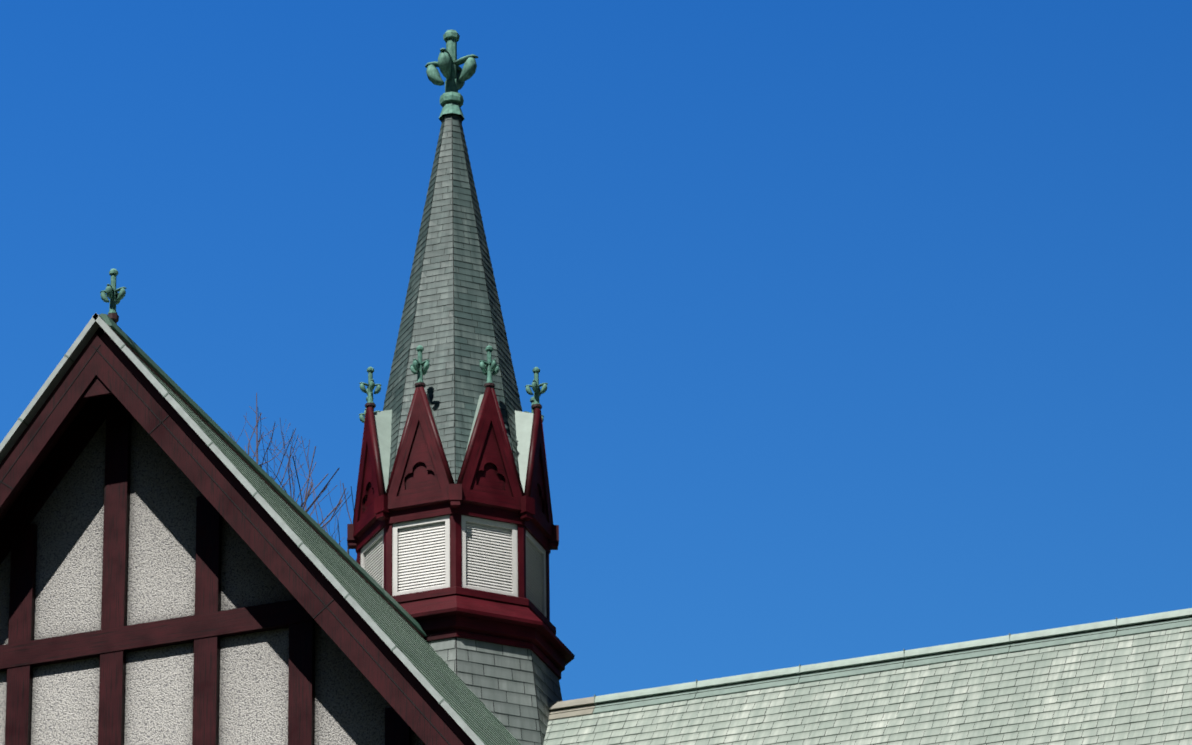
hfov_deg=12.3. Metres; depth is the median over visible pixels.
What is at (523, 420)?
gablet roofs
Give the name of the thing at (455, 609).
red tower trim
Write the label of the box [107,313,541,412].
finial posts
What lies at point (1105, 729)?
nave roof shingles
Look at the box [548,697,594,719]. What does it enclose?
flashing
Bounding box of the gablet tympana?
[359,422,546,519]
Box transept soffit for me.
[0,324,475,744]
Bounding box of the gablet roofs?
[374,394,532,492]
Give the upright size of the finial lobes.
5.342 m
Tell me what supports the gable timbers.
attached to the transept walls
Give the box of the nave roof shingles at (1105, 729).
[543,626,1191,744]
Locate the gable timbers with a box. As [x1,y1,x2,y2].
[0,358,464,744]
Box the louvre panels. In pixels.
[361,515,546,617]
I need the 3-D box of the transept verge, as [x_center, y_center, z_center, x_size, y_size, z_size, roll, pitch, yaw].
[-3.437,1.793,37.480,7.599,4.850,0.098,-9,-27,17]
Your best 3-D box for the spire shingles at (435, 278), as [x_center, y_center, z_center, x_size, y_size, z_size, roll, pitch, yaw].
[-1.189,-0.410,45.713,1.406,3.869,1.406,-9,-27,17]
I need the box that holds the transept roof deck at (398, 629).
[193,413,505,740]
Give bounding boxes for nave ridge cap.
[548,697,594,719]
[595,608,1191,704]
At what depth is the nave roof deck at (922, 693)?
42.47 m
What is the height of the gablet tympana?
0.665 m
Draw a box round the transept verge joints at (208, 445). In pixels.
[18,344,448,703]
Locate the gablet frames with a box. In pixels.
[347,388,558,549]
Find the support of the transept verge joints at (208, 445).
attached to the transept verge
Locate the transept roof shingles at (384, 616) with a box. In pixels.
[131,351,520,744]
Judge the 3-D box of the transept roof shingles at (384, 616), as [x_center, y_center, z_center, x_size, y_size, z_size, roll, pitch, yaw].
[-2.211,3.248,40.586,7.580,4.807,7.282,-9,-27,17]
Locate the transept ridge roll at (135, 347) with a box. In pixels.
[99,313,426,636]
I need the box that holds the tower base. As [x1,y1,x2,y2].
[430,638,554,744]
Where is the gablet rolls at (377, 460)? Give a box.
[353,387,553,524]
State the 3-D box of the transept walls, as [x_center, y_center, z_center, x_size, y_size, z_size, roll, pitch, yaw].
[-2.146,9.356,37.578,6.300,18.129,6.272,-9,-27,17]
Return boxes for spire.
[385,114,518,483]
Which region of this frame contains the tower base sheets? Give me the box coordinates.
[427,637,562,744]
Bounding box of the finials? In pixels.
[108,29,539,413]
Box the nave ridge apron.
[593,617,1191,713]
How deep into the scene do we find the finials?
46.48 m
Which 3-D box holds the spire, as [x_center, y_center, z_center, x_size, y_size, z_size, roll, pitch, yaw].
[-1.190,-0.411,45.714,1.387,3.866,1.387,-9,-27,17]
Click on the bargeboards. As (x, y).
(98, 376)
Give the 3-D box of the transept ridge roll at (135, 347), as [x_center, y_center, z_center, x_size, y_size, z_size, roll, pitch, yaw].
[-2.407,0.878,41.205,0.168,0.108,6.216,-9,-27,17]
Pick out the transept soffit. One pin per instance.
(297, 551)
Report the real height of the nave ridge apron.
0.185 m
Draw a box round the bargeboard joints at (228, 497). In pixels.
[0,345,449,744]
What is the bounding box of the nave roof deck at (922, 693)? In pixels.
[545,620,1190,744]
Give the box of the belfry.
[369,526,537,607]
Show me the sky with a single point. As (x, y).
(853, 328)
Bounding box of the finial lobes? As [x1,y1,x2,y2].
[100,48,547,422]
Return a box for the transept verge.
[0,313,484,744]
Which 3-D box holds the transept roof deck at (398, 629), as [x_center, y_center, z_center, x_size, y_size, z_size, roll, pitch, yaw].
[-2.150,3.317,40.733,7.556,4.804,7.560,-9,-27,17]
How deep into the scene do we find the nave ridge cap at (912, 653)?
43.03 m
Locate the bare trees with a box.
[228,393,356,561]
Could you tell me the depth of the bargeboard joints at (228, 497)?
37.67 m
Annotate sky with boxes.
[0,0,1191,700]
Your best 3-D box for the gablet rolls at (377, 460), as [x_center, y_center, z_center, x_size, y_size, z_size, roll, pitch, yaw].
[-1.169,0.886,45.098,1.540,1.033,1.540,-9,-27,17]
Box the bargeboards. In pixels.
[0,336,463,744]
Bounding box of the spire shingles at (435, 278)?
[383,113,522,482]
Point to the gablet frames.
(455, 493)
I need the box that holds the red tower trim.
[353,496,574,679]
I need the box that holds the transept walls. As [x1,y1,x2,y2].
[0,415,425,744]
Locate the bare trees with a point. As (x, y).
(308, 493)

